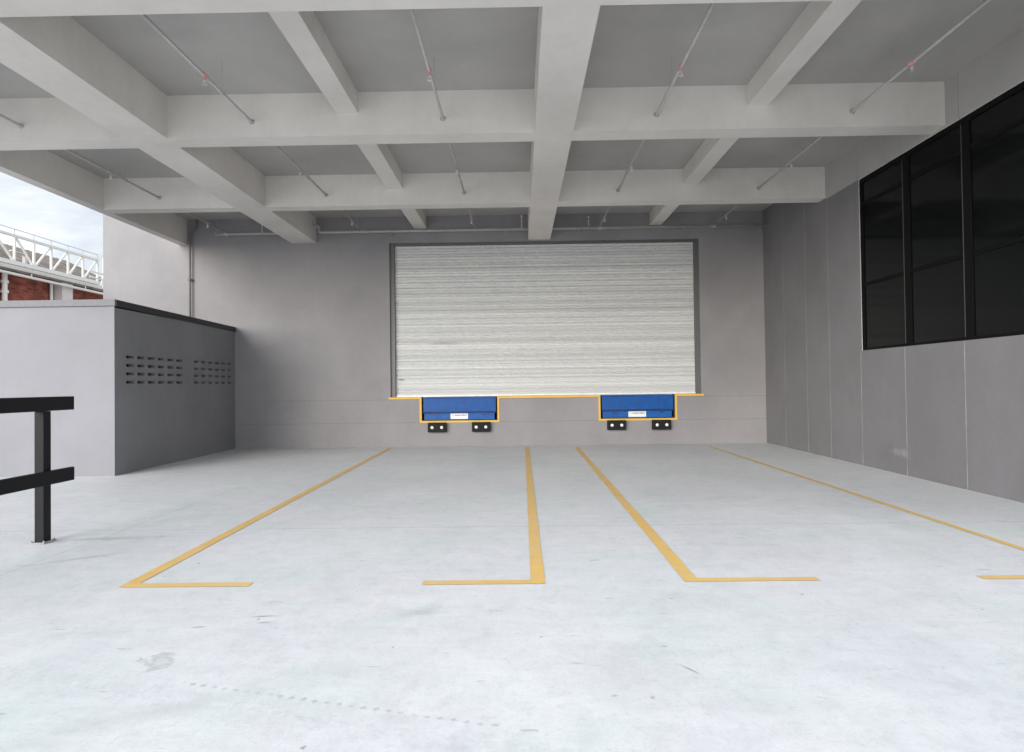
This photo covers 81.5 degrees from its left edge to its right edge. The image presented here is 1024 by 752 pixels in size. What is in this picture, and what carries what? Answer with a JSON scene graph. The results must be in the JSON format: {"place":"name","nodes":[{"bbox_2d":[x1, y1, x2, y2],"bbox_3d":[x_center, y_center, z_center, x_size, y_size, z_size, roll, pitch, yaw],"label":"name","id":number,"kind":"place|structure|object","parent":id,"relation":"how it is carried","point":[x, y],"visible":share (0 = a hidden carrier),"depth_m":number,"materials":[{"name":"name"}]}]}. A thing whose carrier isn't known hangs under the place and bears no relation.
{"place":"outdoors","nodes":[
{"label":"outdoors","id":0,"kind":"place"},
{"bbox_2d":[0,172,102,277],"label":"sky","id":1,"kind":"structure","parent":0,"point":[24,206],"materials":[{"name":"white"}]},
{"bbox_2d":[0,443,1023,751],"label":"concrete floor","id":2,"kind":"structure","parent":0,"point":[336,625],"depth_m":4.24,"materials":[{"name":"white concrete"}]},
{"bbox_2d":[0,396,73,543],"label":"railing","id":3,"kind":"object","parent":2,"relation":"on","point":[42,478],"visible":1,"depth_m":6.22,"materials":[{"name":"black metal"}]},
{"bbox_2d":[120,448,390,586],"bbox_3d":[-2.688,1.775,10.072,1.057,0.001,10.590,-1,-1,0],"label":"bay marking","id":4,"kind":"object","parent":2,"relation":"on","point":[136,582],"visible":1,"depth_m":5.65,"materials":[{"name":"yellow paint"}]},
{"bbox_2d":[103,211,766,448],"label":"back wall","id":5,"kind":"structure","parent":2,"relation":"on","point":[357,339],"depth_m":15.70,"materials":[{"name":"grey paint"}]},
{"bbox_2d":[188,220,197,316],"bbox_3d":[-8.398,-1.095,15.653,0.275,6.050,0.125,-1,-1,1],"label":"downpipe","id":6,"kind":"object","parent":5,"relation":"attached to","point":[190,233],"visible":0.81,"depth_m":15.65,"materials":[{"name":"grey metal"}]},
{"bbox_2d":[428,422,446,431],"bbox_3d":[-1.957,1.345,15.527,0.480,0.250,0.154,-1,-1,1],"label":"dock bumper","id":7,"kind":"object","parent":5,"relation":"attached to","point":[438,427],"visible":1,"depth_m":15.48,"materials":[{"name":"black rubber"}]},
{"bbox_2d":[422,396,496,419],"bbox_3d":[-1.374,0.860,16.107,1.970,0.598,0.999,-1,-1,1],"label":"dock leveller","id":8,"kind":"object","parent":5,"relation":"attached to","point":[462,408],"visible":0.96,"depth_m":15.62,"materials":[{"name":"blue paint"}]},
{"bbox_2d":[472,422,490,431],"bbox_3d":[-0.805,1.330,15.514,0.480,0.250,0.154,-1,-1,1],"label":"dock bumper","id":9,"kind":"object","parent":5,"relation":"attached to","point":[480,426],"visible":1,"depth_m":15.46,"materials":[{"name":"rubber"}]},
{"bbox_2d":[0,0,1023,244],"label":"canopy","id":10,"kind":"object","parent":5,"relation":"attached to","point":[550,108],"visible":1,"depth_m":8.94,"materials":[{"name":"grey paint"}]},
{"bbox_2d":[0,114,226,232],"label":"sprinkler pipe","id":11,"kind":"object","parent":10,"relation":"hanging from","point":[21,126],"visible":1,"depth_m":11.04,"materials":[{"name":"grey metal"}]},
{"bbox_2d":[215,225,276,235],"bbox_3d":[-6.592,-3.804,15.434,2.240,0.306,0.092,-1,-1,1],"label":"short header pipe","id":12,"kind":"object","parent":10,"relation":"attached to","point":[254,233],"visible":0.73,"depth_m":15.41,"materials":[{"name":"metal"}]},
{"bbox_2d":[141,14,362,230],"bbox_3d":[-3.937,-3.996,10.815,0.084,0.561,9.500,-1,-1,1],"label":"sprinkler pipe","id":13,"kind":"object","parent":10,"relation":"hanging from","point":[204,75],"visible":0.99,"depth_m":8.05,"materials":[{"name":"grey metal"}]},
{"bbox_2d":[410,9,474,228],"bbox_3d":[-1.027,-4.032,10.781,0.084,0.561,9.500,-1,-1,1],"label":"sprinkler pipe","id":14,"kind":"object","parent":10,"relation":"hanging from","point":[434,88],"visible":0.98,"depth_m":8.01,"materials":[{"name":"grey metal"}]},
{"bbox_2d":[599,3,714,226],"bbox_3d":[2.197,-4.073,10.744,0.084,0.561,9.500,-1,-1,1],"label":"sprinkler pipe","id":15,"kind":"object","parent":10,"relation":"hanging from","point":[681,64],"visible":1,"depth_m":7.97,"materials":[{"name":"grey metal"}]},
{"bbox_2d":[713,0,990,224],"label":"sprinkler pipe","id":16,"kind":"object","parent":10,"relation":"hanging from","point":[911,63],"visible":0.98,"depth_m":7.98,"materials":[{"name":"grey metal"}]},
{"bbox_2d":[312,215,767,235],"bbox_3d":[0.678,-3.958,15.479,11.900,0.398,0.341,-1,-1,1],"label":"header pipe","id":17,"kind":"object","parent":5,"relation":"attached to","point":[553,228],"visible":0.99,"depth_m":15.33,"materials":[{"name":"metal"}]},
{"bbox_2d":[607,420,625,429],"bbox_3d":[2.726,1.278,15.474,0.480,0.250,0.154,-1,-1,1],"label":"dock bumper","id":18,"kind":"object","parent":5,"relation":"attached to","point":[616,424],"visible":1,"depth_m":15.42,"materials":[{"name":"rubber"}]},
{"bbox_2d":[600,394,673,417],"bbox_3d":[3.298,0.801,16.053,1.925,0.598,0.999,-1,-1,1],"label":"dock leveller","id":19,"kind":"object","parent":5,"relation":"attached to","point":[631,405],"visible":0.91,"depth_m":15.57,"materials":[{"name":"blue paint"}]},
{"bbox_2d":[652,420,670,429],"bbox_3d":[3.894,1.268,15.460,0.480,0.250,0.154,-1,-1,1],"label":"dock bumper","id":20,"kind":"object","parent":5,"relation":"attached to","point":[661,424],"visible":1,"depth_m":15.41,"materials":[{"name":"rubber"}]},
{"bbox_2d":[422,447,544,584],"bbox_3d":[-0.143,1.741,9.943,1.041,0.001,10.371,-1,-1,1],"label":"bay marking","id":21,"kind":"object","parent":2,"relation":"on","point":[537,570],"visible":1,"depth_m":5.67,"materials":[{"name":"yellow paint"}]},
{"bbox_2d":[575,447,819,580],"bbox_3d":[1.988,1.713,9.854,1.085,0.001,10.200,-1,-1,1],"label":"bay marking","id":22,"kind":"object","parent":2,"relation":"on","point":[685,573],"visible":1,"depth_m":5.72,"materials":[{"name":"yellow paint"}]},
{"bbox_2d":[708,446,1023,578],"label":"bay marking","id":23,"kind":"object","parent":2,"relation":"on","point":[991,576],"visible":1,"depth_m":6.66,"materials":[{"name":"yellow paint"}]},
{"bbox_2d":[763,25,1023,502],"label":"side wall","id":24,"kind":"structure","parent":2,"relation":"on","point":[894,298],"depth_m":9.63,"materials":[{"name":"grey paint"}]},
{"bbox_2d":[859,80,1023,350],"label":"window","id":25,"kind":"structure","parent":24,"relation":"in","point":[941,221],"depth_m":8.89,"materials":[{"name":"black glass"}]},
{"label":"ground","id":26,"kind":"structure","parent":0,"visible":0},
{"bbox_2d":[0,244,102,300],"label":"brick building","id":27,"kind":"structure","parent":26,"relation":"on","point":[18,283],"depth_m":39.16,"materials":[{"name":"red brick"}]},
{"bbox_2d":[0,224,102,286],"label":"roof truss","id":28,"kind":"object","parent":27,"relation":"attached to","point":[32,265],"visible":0.94,"depth_m":38.17,"materials":[{"name":"white metal"}]},
{"bbox_2d":[0,299,235,476],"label":"outbuilding","id":29,"kind":"structure","parent":26,"relation":"on","point":[146,387],"depth_m":11.06,"materials":[{"name":"grey paint"}]}
]}

